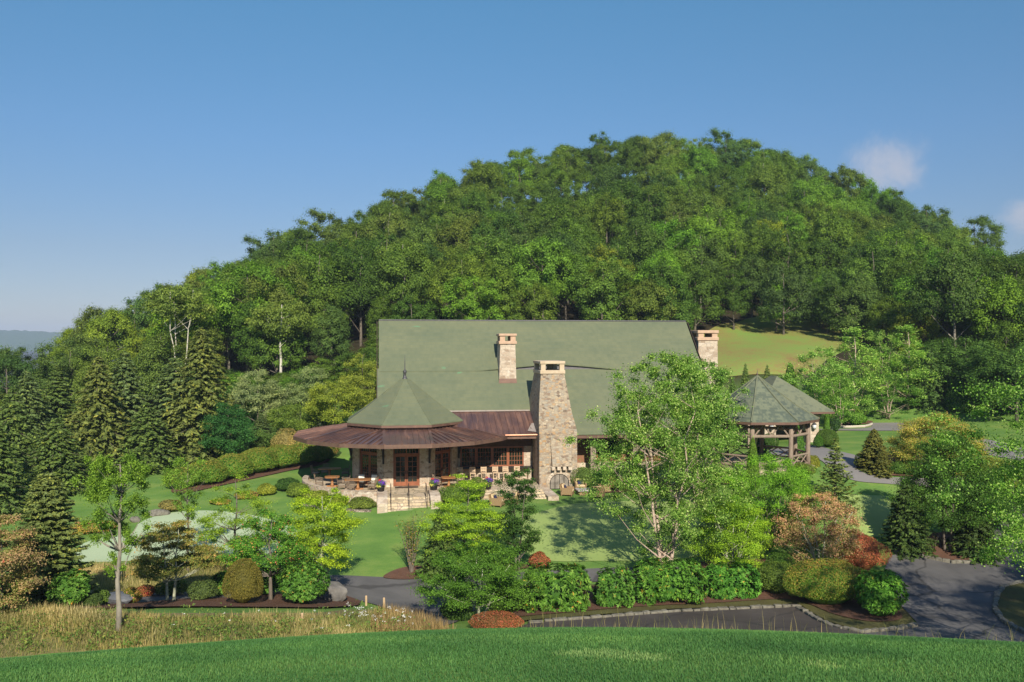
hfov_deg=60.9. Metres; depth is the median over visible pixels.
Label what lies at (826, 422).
arborvitae
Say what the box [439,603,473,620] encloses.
shrub
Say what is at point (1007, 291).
broadleaf tree
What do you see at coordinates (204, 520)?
tree
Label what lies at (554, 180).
broadleaf tree
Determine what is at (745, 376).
young pine
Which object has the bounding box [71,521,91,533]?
shrub
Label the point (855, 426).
concrete kerb
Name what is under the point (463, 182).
broadleaf tree
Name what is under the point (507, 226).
broadleaf tree
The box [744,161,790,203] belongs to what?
broadleaf tree
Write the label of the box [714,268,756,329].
broadleaf tree
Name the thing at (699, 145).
broadleaf tree
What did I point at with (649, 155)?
broadleaf tree
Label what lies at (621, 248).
broadleaf tree
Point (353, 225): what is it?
broadleaf tree
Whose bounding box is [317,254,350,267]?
broadleaf tree
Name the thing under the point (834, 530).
dogwood
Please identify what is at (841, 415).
shrub
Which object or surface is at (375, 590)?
cart path
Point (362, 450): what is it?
window frame
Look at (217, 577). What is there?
rhododendron
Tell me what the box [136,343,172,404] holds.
broadleaf tree
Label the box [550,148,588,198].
broadleaf tree
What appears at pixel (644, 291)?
broadleaf tree
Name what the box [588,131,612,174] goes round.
broadleaf tree
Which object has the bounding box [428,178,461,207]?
broadleaf tree
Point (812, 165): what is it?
broadleaf tree
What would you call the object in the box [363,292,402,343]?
broadleaf tree
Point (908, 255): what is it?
broadleaf tree
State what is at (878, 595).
rhododendron
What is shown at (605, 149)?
broadleaf tree
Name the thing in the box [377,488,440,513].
entrance steps
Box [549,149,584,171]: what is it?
broadleaf tree
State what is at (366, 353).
understory tree
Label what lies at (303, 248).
broadleaf tree
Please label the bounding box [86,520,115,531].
shrub
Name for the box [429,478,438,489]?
flower planter
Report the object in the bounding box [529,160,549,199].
broadleaf tree
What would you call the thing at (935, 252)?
broadleaf tree
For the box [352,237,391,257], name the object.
broadleaf tree
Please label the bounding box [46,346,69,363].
broadleaf tree
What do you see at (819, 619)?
stone kerb
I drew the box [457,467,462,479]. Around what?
bar stool
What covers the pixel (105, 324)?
broadleaf tree
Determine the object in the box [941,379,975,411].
arborvitae
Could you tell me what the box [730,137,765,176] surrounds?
broadleaf tree
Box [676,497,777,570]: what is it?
serviceberry
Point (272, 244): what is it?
broadleaf tree
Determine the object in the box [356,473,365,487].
dining chair
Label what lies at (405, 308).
broadleaf tree
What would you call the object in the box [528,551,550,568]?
shrub
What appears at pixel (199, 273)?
broadleaf tree
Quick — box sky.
[0,0,1023,331]
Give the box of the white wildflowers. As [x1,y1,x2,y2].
[174,605,412,625]
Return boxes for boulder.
[106,591,132,603]
[129,516,139,522]
[149,509,169,516]
[316,581,347,600]
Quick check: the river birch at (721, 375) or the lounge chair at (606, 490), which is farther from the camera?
the lounge chair at (606, 490)
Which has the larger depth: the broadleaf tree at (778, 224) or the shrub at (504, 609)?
the broadleaf tree at (778, 224)
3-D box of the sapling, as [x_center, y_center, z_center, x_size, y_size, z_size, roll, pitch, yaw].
[-14.327,7.337,31.458,3.414,6.749,2.774,0,0,28]
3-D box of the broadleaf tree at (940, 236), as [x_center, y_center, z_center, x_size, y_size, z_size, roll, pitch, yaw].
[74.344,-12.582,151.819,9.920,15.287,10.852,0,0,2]
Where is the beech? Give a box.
[275,484,369,574]
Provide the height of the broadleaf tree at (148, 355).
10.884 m
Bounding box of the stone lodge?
[293,319,723,488]
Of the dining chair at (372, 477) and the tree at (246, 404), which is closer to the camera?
the dining chair at (372, 477)
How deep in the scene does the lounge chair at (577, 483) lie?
65.64 m
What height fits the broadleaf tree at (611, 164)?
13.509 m
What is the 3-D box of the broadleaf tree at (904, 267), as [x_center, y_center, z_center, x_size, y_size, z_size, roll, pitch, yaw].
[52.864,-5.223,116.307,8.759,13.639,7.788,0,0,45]
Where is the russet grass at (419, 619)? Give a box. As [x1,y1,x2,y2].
[370,602,455,631]
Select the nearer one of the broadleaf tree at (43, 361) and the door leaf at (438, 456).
the door leaf at (438, 456)
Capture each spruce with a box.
[0,387,48,483]
[0,422,34,516]
[0,471,98,607]
[2,370,60,465]
[14,418,98,505]
[35,363,82,446]
[47,356,141,478]
[83,350,148,452]
[107,402,189,479]
[130,357,212,458]
[157,326,250,468]
[243,413,271,446]
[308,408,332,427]
[812,438,863,515]
[903,348,948,414]
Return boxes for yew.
[222,558,263,602]
[878,483,939,561]
[945,498,1005,567]
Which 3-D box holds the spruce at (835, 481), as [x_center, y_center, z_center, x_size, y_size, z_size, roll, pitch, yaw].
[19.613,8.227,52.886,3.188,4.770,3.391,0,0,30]
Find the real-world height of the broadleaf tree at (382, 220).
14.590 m
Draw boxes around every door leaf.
[394,455,405,485]
[406,455,417,485]
[435,452,441,480]
[442,451,448,481]
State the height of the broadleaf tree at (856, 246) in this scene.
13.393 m
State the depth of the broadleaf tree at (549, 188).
167.20 m
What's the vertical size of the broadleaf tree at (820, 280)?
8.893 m
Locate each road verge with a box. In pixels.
[486,567,913,628]
[997,583,1023,627]
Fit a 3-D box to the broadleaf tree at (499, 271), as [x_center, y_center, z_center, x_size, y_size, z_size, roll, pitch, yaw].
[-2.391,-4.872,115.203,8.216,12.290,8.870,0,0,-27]
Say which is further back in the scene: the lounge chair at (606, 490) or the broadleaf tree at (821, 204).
the broadleaf tree at (821, 204)
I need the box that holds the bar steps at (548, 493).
[480,487,558,500]
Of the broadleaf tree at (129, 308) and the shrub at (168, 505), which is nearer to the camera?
the shrub at (168, 505)
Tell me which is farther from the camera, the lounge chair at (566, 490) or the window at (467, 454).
the window at (467, 454)
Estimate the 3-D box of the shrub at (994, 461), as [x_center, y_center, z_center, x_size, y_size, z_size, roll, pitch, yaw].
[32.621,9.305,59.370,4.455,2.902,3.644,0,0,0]
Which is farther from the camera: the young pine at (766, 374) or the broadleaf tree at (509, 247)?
the broadleaf tree at (509, 247)
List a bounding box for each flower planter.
[376,479,385,491]
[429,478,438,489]
[484,476,493,489]
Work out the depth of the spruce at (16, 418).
69.58 m
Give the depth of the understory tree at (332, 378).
94.48 m
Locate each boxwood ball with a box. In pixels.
[764,433,778,448]
[813,435,823,447]
[816,429,838,446]
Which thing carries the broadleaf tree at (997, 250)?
on the ground at (376, 548)
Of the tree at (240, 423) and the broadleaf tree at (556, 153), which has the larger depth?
the broadleaf tree at (556, 153)
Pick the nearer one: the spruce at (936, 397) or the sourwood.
the sourwood
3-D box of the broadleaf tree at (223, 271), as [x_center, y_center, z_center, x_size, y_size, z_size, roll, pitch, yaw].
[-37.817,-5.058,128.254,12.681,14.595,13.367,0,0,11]
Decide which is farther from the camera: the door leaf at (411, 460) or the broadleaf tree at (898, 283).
the broadleaf tree at (898, 283)
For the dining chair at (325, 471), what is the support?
on the terrace
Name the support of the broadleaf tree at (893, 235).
on the ground at (376, 548)
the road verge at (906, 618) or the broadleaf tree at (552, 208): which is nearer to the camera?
the road verge at (906, 618)
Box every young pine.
[728,376,735,425]
[740,363,749,386]
[763,365,770,378]
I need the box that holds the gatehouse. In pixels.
[739,376,834,443]
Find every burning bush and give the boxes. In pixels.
[164,467,198,487]
[183,460,228,483]
[215,453,254,478]
[237,447,278,472]
[267,444,300,467]
[290,442,319,464]
[310,445,333,461]
[782,557,867,604]
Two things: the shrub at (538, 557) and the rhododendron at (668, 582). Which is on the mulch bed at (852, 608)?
the rhododendron at (668, 582)
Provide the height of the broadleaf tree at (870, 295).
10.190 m
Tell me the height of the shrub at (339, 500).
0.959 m
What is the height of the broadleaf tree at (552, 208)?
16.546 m
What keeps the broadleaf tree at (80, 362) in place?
on the ground at (376, 548)
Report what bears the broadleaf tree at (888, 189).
on the ground at (376, 548)
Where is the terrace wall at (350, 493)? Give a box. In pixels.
[302,475,376,502]
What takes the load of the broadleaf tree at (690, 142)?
on the ground at (376, 548)
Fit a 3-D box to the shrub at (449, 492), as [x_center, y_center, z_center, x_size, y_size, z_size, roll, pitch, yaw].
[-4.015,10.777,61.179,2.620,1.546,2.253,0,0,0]
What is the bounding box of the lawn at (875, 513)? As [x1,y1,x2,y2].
[840,495,894,536]
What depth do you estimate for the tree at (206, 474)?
47.22 m
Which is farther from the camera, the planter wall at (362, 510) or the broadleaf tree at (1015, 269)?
the broadleaf tree at (1015, 269)
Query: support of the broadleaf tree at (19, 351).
on the ground at (376, 548)
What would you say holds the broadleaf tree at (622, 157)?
on the ground at (376, 548)
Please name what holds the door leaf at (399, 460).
in the stone lodge
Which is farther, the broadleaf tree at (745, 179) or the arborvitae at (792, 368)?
the broadleaf tree at (745, 179)
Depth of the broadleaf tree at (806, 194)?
176.14 m
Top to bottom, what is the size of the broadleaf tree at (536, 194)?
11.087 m
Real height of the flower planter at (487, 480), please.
0.946 m
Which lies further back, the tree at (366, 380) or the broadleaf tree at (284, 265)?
the broadleaf tree at (284, 265)
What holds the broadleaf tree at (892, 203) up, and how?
on the ground at (376, 548)
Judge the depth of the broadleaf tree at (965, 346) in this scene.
91.89 m
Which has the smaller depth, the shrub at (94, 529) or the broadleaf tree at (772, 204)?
the shrub at (94, 529)
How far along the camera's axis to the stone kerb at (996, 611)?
40.42 m
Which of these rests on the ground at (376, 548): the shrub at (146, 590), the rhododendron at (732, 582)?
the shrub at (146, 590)
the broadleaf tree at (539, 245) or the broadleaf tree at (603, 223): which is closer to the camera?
the broadleaf tree at (539, 245)
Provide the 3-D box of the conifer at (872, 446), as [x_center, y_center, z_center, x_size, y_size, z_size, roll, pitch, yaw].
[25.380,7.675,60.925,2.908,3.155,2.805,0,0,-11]
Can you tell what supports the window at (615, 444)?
in the stone lodge
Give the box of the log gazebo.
[699,371,818,476]
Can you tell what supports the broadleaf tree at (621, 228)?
on the ground at (376, 548)
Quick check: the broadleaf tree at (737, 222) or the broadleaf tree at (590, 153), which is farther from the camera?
the broadleaf tree at (590, 153)
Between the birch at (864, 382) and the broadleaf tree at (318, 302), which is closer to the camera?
the birch at (864, 382)
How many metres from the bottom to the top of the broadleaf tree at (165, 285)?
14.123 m
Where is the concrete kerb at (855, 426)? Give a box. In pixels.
[840,423,872,427]
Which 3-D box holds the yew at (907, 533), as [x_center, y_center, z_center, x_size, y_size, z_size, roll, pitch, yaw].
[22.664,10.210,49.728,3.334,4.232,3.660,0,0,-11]
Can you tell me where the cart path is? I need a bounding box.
[138,567,702,627]
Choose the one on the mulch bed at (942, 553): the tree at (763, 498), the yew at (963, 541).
the yew at (963, 541)
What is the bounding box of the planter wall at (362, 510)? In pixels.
[303,504,371,511]
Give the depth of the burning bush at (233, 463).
68.61 m
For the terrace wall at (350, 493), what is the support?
on the ground at (376, 548)
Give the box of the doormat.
[395,486,417,487]
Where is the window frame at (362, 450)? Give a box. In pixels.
[360,448,376,483]
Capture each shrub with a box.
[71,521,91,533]
[79,593,103,605]
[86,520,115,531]
[92,589,110,603]
[123,586,142,602]
[137,584,155,596]
[154,578,187,595]
[158,499,182,511]
[186,579,218,599]
[209,499,230,504]
[233,490,258,498]
[256,483,276,494]
[270,428,300,446]
[275,477,299,490]
[286,482,309,497]
[302,490,328,499]
[325,447,339,454]
[325,495,348,503]
[348,496,376,508]
[394,508,426,571]
[438,483,472,501]
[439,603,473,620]
[469,477,485,499]
[483,588,533,611]
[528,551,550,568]
[570,467,598,486]
[638,477,660,486]
[757,561,796,593]
[761,551,798,575]
[794,462,816,473]
[799,455,820,467]
[830,417,840,431]
[834,409,846,423]
[834,530,890,569]
[846,411,867,424]
[854,454,866,465]
[890,461,909,473]
[904,460,919,474]
[926,528,941,548]
[956,456,1023,488]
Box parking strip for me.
[517,607,863,633]
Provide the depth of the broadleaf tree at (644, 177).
173.72 m
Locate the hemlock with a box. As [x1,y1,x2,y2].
[411,510,459,581]
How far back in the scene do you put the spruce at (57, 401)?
83.53 m
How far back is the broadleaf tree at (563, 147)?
199.92 m
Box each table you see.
[318,467,340,477]
[325,475,339,487]
[344,478,370,489]
[441,476,455,486]
[575,488,588,494]
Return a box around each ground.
[0,194,1023,681]
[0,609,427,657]
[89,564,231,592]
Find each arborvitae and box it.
[746,437,759,490]
[756,438,767,455]
[784,363,797,388]
[797,425,804,453]
[823,414,829,431]
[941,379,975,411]
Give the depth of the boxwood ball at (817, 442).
69.50 m
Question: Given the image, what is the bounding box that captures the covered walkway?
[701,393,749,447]
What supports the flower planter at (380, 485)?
on the entrance steps at (386, 503)
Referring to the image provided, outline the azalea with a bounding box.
[468,610,524,628]
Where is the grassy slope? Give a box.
[704,316,853,376]
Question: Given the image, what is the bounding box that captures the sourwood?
[214,506,319,599]
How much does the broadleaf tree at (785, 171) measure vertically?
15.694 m
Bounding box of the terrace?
[309,478,542,498]
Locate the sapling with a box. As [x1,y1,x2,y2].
[66,448,172,631]
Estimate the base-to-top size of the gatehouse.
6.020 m
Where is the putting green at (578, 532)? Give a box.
[519,494,746,560]
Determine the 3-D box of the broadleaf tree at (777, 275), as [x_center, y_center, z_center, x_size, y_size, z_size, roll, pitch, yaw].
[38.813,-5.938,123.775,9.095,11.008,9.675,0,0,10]
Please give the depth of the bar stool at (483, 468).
67.16 m
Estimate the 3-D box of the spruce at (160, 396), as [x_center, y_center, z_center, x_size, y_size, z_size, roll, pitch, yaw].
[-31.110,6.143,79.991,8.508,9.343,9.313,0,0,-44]
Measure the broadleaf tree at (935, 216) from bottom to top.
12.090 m
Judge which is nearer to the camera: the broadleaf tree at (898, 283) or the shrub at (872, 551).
the shrub at (872, 551)
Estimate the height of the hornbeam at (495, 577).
3.882 m
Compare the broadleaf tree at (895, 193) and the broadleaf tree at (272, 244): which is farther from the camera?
the broadleaf tree at (895, 193)
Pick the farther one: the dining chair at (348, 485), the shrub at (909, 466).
the dining chair at (348, 485)
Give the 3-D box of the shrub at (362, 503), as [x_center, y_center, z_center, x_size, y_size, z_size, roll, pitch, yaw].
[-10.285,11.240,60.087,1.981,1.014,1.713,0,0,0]
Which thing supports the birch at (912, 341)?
on the ground at (376, 548)
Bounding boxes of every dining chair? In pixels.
[310,465,319,477]
[314,473,322,485]
[321,463,328,475]
[336,476,344,486]
[342,465,349,476]
[346,479,355,489]
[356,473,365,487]
[367,477,378,490]
[368,473,376,487]
[432,473,441,485]
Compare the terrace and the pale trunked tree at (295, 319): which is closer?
the terrace
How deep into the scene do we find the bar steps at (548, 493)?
63.02 m
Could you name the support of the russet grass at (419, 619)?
on the ground at (376, 548)
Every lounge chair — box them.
[488,493,504,506]
[559,483,573,495]
[574,478,586,490]
[592,486,604,497]
[596,480,610,491]
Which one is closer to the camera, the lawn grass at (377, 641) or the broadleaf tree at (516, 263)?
the lawn grass at (377, 641)
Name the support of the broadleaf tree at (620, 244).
on the ground at (376, 548)
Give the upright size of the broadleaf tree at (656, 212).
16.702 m
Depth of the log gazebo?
58.13 m
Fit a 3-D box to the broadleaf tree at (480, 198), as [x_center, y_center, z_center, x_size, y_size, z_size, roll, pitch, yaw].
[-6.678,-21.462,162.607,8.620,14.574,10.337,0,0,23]
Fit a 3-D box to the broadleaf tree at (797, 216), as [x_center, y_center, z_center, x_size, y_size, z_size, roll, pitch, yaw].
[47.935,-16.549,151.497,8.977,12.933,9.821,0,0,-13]
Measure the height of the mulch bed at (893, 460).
0.904 m
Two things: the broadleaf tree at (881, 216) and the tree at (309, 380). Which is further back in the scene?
the broadleaf tree at (881, 216)
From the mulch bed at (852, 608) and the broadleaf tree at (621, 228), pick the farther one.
the broadleaf tree at (621, 228)
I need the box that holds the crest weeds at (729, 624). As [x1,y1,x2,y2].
[516,608,1020,639]
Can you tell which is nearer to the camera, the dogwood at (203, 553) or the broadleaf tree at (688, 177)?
the dogwood at (203, 553)
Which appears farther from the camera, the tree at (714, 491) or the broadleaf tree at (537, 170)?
the broadleaf tree at (537, 170)
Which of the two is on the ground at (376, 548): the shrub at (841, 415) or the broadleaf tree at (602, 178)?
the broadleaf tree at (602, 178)
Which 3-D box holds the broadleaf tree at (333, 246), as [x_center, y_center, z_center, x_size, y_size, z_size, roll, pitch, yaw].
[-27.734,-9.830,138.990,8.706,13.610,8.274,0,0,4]
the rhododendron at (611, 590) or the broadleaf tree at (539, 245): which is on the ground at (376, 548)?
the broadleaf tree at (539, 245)
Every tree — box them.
[0,343,38,389]
[0,352,47,405]
[0,392,5,406]
[20,334,102,421]
[28,387,70,418]
[39,354,72,390]
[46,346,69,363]
[51,317,84,352]
[56,331,133,377]
[65,302,123,356]
[68,339,132,386]
[68,353,117,410]
[78,306,144,364]
[93,293,154,352]
[106,304,151,347]
[115,312,152,351]
[123,326,167,360]
[129,350,158,404]
[133,325,190,399]
[135,280,177,313]
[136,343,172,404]
[139,282,224,371]
[140,284,236,361]
[144,316,197,360]
[147,283,210,341]
[159,455,211,570]
[169,325,228,378]
[176,266,214,290]
[183,266,215,281]
[187,366,234,396]
[187,473,280,568]
[193,273,254,369]
[194,400,260,455]
[195,259,241,350]
[197,272,249,367]
[206,258,303,372]
[216,259,266,347]
[219,383,264,422]
[220,371,262,404]
[227,367,293,420]
[228,294,285,369]
[232,426,281,447]
[237,257,313,367]
[238,247,273,264]
[241,228,285,262]
[241,259,325,346]
[243,300,313,380]
[243,315,309,379]
[245,256,282,267]
[249,372,299,386]
[256,381,311,417]
[263,402,330,434]
[264,228,308,258]
[270,241,316,268]
[275,224,331,262]
[276,366,329,389]
[280,242,358,346]
[282,255,327,338]
[283,366,332,413]
[291,242,323,331]
[293,207,362,251]
[298,380,372,424]
[301,284,352,356]
[304,356,358,396]
[305,300,353,365]
[317,237,354,269]
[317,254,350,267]
[318,243,404,346]
[321,247,376,334]
[329,218,388,254]
[331,347,378,388]
[334,231,361,251]
[336,352,378,413]
[345,210,371,231]
[351,230,418,316]
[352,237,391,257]
[357,200,409,243]
[358,339,378,363]
[360,209,411,246]
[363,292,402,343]
[365,236,441,307]
[366,189,423,229]
[371,241,438,303]
[386,292,439,319]
[387,187,429,220]
[392,211,425,242]
[395,190,421,220]
[398,219,453,305]
[398,226,415,237]
[401,199,428,226]
[403,240,448,319]
[418,176,458,218]
[418,217,451,242]
[420,177,460,218]
[421,197,459,229]
[421,242,488,314]
[423,251,495,319]
[424,214,489,264]
[427,168,458,198]
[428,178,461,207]
[428,200,481,237]
[435,208,481,238]
[437,272,506,319]
[447,182,494,220]
[450,210,495,253]
[457,188,494,220]
[458,169,495,202]
[458,233,517,306]
[460,160,502,185]
[461,158,511,202]
[461,257,525,319]
[466,211,531,261]
[477,160,510,205]
[481,235,531,315]
[484,185,526,214]
[484,209,509,233]
[487,214,535,244]
[492,250,538,292]
[497,146,545,200]
[497,156,538,213]
[500,213,556,302]
[502,182,538,211]
[503,281,560,319]
[507,204,542,233]
[507,235,582,318]
[517,190,559,218]
[528,162,569,200]
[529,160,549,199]
[529,196,582,267]
[531,226,587,319]
[532,195,572,233]
[532,247,598,319]
[535,167,570,198]
[539,155,555,168]
[539,180,583,218]
[547,212,592,303]
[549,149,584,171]
[550,143,577,180]
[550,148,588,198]
[553,196,599,233]
[560,227,608,312]
[565,252,639,319]
[566,172,598,205]
[567,144,594,169]
[570,214,604,254]
[571,190,614,235]
[576,146,609,180]
[581,241,639,293]
[584,162,639,238]
[585,162,636,191]
[587,188,631,251]
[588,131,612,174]
[589,257,638,308]
[591,237,643,317]
[592,143,625,167]
[593,160,624,186]
[594,178,652,219]
[607,135,649,174]
[610,215,653,249]
[610,244,625,298]
[614,203,651,236]
[615,213,654,255]
[616,217,679,286]
[617,278,681,319]
[622,135,657,171]
[625,164,654,188]
[629,182,676,235]
[631,246,687,304]
[633,128,684,173]
[633,164,687,199]
[633,182,683,226]
[638,218,704,268]
[638,255,703,334]
[647,169,683,205]
[649,134,683,162]
[653,154,694,185]
[654,137,693,166]
[659,202,705,238]
[660,247,702,300]
[661,199,698,229]
[667,263,726,329]
[668,167,714,198]
[670,183,706,235]
[675,234,716,266]
[677,137,705,174]
[679,141,722,185]
[679,188,725,234]
[679,233,728,316]
[681,153,709,186]
[682,202,740,257]
[687,140,723,170]
[689,164,740,207]
[693,481,756,548]
[695,194,734,219]
[697,157,727,187]
[698,127,754,168]
[702,162,756,201]
[703,206,744,245]
[707,227,765,302]
[713,449,821,550]
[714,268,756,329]
[721,198,758,235]
[722,164,754,192]
[724,191,773,238]
[726,253,776,317]
[728,233,766,288]
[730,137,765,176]
[734,189,759,215]
[737,220,792,300]
[739,156,764,189]
[740,208,789,240]
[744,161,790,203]
[749,149,774,186]
[750,149,799,192]
[753,219,788,272]
[753,262,817,334]
[756,281,795,330]
[756,470,826,527]
[758,226,821,307]
[762,148,777,164]
[763,195,777,206]
[764,195,810,228]
[770,149,807,196]
[771,213,808,246]
[772,174,839,220]
[774,209,808,257]
[776,185,797,209]
[782,156,805,171]
[789,178,817,201]
[789,237,853,283]
[789,240,831,272]
[792,201,829,246]
[793,158,832,192]
[797,153,831,182]
[797,271,846,327]
[802,206,867,263]
[802,232,851,264]
[803,186,830,211]
[806,199,846,264]
[806,267,848,333]
[811,206,878,254]
[818,180,848,208]
[819,272,886,338]
[825,191,877,227]
[826,162,868,209]
[836,235,860,268]
[836,237,891,326]
[838,243,909,331]
[839,219,866,259]
[841,246,874,276]
[846,174,880,214]
[846,196,879,220]
[854,184,893,220]
[855,212,894,235]
[860,294,917,354]
[861,188,904,221]
[861,218,901,233]
[862,221,924,254]
[863,229,931,270]
[869,187,916,218]
[869,211,900,225]
[871,197,915,227]
[871,243,934,302]
[876,254,936,315]
[882,202,915,222]
[882,219,943,250]
[886,306,950,354]
[889,248,983,337]
[892,246,1004,345]
[896,197,915,221]
[899,234,928,252]
[905,204,959,235]
[908,206,939,232]
[908,335,978,373]
[909,240,949,329]
[914,235,981,337]
[921,249,985,346]
[923,336,1000,386]
[924,214,956,237]
[925,225,971,309]
[935,224,980,252]
[940,236,976,252]
[942,283,1014,339]
[945,343,1021,410]
[946,268,1010,340]
[960,213,1008,252]
[962,274,1023,342]
[962,344,1023,422]
[969,252,1023,338]
[972,243,1008,257]
[974,247,1023,281]
[974,318,1023,375]
[974,457,1023,533]
[983,245,1005,253]
[983,250,1023,279]
[992,335,1023,395]
[1001,252,1022,345]
[1002,286,1023,345]
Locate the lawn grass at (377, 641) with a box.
[0,626,1023,681]
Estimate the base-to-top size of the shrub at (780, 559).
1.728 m
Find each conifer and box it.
[856,428,892,474]
[871,447,893,478]
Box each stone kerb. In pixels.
[528,604,917,632]
[894,550,979,563]
[992,580,1023,633]
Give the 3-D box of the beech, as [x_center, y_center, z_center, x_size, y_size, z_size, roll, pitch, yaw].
[-9.758,10.205,44.275,4.675,5.776,4.811,0,0,0]
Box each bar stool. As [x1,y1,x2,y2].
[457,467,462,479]
[469,467,475,478]
[481,467,486,478]
[492,466,498,481]
[502,466,508,480]
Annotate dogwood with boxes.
[0,513,52,611]
[123,519,224,599]
[767,491,869,565]
[881,412,994,475]
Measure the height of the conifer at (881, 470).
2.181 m
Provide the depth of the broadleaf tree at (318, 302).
111.17 m
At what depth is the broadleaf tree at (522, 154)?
194.66 m
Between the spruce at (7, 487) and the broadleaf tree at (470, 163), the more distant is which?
the broadleaf tree at (470, 163)
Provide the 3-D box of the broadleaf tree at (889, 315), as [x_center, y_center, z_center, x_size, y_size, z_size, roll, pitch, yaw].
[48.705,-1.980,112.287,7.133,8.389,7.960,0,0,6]
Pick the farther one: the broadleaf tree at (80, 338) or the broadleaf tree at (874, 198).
the broadleaf tree at (874, 198)
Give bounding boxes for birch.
[558,348,765,568]
[636,356,752,503]
[777,346,855,424]
[810,374,871,425]
[812,324,893,414]
[854,329,919,402]
[855,372,923,419]
[869,322,942,408]
[896,378,949,388]
[901,341,1023,575]
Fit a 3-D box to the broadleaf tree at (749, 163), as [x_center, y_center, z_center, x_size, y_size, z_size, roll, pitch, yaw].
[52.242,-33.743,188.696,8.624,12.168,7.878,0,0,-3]
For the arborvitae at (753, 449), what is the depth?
54.98 m
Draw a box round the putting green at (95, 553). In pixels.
[77,510,297,561]
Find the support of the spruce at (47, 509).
on the ground at (376, 548)
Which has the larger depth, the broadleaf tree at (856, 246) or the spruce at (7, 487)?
the broadleaf tree at (856, 246)
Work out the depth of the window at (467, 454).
68.28 m
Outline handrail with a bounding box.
[425,483,427,508]
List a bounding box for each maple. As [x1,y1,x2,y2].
[415,473,507,562]
[488,467,547,570]
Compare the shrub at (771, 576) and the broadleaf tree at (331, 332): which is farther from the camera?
the broadleaf tree at (331, 332)
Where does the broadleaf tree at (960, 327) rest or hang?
on the ground at (376, 548)
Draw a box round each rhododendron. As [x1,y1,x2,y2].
[45,568,91,605]
[210,569,231,594]
[254,565,281,594]
[276,557,330,603]
[521,562,592,612]
[592,565,635,608]
[631,557,709,605]
[705,560,762,599]
[853,569,909,615]
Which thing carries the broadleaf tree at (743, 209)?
on the ground at (376, 548)
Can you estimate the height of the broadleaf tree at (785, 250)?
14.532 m
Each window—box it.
[460,447,475,466]
[476,447,491,466]
[492,446,507,465]
[508,446,523,465]
[597,439,617,457]
[639,438,659,456]
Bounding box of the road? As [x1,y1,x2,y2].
[864,510,1023,641]
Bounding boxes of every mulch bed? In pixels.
[68,592,360,607]
[171,459,329,492]
[383,564,530,578]
[490,569,902,620]
[605,481,729,492]
[691,559,871,575]
[842,420,872,424]
[857,454,936,475]
[921,532,974,559]
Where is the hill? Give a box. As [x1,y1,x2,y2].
[0,330,124,350]
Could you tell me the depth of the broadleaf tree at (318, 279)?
113.50 m
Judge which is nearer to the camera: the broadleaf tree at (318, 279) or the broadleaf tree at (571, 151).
the broadleaf tree at (318, 279)
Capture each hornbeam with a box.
[405,539,544,618]
[878,429,1016,550]
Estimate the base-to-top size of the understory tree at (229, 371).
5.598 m
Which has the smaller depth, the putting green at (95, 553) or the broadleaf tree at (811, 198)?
the putting green at (95, 553)
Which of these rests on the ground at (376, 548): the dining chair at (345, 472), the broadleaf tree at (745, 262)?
the broadleaf tree at (745, 262)
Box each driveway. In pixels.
[769,446,973,490]
[819,423,929,430]
[973,439,1023,459]
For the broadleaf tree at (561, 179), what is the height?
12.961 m
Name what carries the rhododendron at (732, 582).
on the mulch bed at (852, 608)
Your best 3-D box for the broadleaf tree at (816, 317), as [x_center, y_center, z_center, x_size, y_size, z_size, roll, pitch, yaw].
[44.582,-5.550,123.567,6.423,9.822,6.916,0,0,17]
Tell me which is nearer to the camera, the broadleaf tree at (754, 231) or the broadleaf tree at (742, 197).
the broadleaf tree at (754, 231)
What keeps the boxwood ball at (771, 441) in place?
on the ground at (376, 548)
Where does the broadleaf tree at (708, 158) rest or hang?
on the ground at (376, 548)
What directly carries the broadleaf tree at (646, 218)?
on the ground at (376, 548)
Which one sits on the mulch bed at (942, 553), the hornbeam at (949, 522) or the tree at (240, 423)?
the hornbeam at (949, 522)
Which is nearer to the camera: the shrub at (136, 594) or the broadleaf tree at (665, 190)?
the shrub at (136, 594)
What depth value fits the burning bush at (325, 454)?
74.73 m
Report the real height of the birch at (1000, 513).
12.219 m
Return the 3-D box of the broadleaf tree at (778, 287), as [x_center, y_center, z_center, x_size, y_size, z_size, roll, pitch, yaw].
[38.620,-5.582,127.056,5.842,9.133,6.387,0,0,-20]
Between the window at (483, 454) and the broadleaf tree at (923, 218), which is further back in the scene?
the broadleaf tree at (923, 218)
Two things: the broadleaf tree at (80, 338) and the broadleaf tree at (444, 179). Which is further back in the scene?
the broadleaf tree at (444, 179)
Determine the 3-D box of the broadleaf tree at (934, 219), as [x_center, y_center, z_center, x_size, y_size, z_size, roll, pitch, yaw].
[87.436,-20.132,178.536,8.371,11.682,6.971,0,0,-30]
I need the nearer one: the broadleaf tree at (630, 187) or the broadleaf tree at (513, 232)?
the broadleaf tree at (513, 232)
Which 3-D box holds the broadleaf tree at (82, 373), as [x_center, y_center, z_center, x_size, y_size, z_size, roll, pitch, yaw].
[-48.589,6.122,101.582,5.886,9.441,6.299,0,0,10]
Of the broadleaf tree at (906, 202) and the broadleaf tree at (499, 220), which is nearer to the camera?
the broadleaf tree at (499, 220)
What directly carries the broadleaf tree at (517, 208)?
on the ground at (376, 548)
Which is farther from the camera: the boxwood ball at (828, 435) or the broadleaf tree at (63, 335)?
the broadleaf tree at (63, 335)
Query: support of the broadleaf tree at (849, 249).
on the ground at (376, 548)

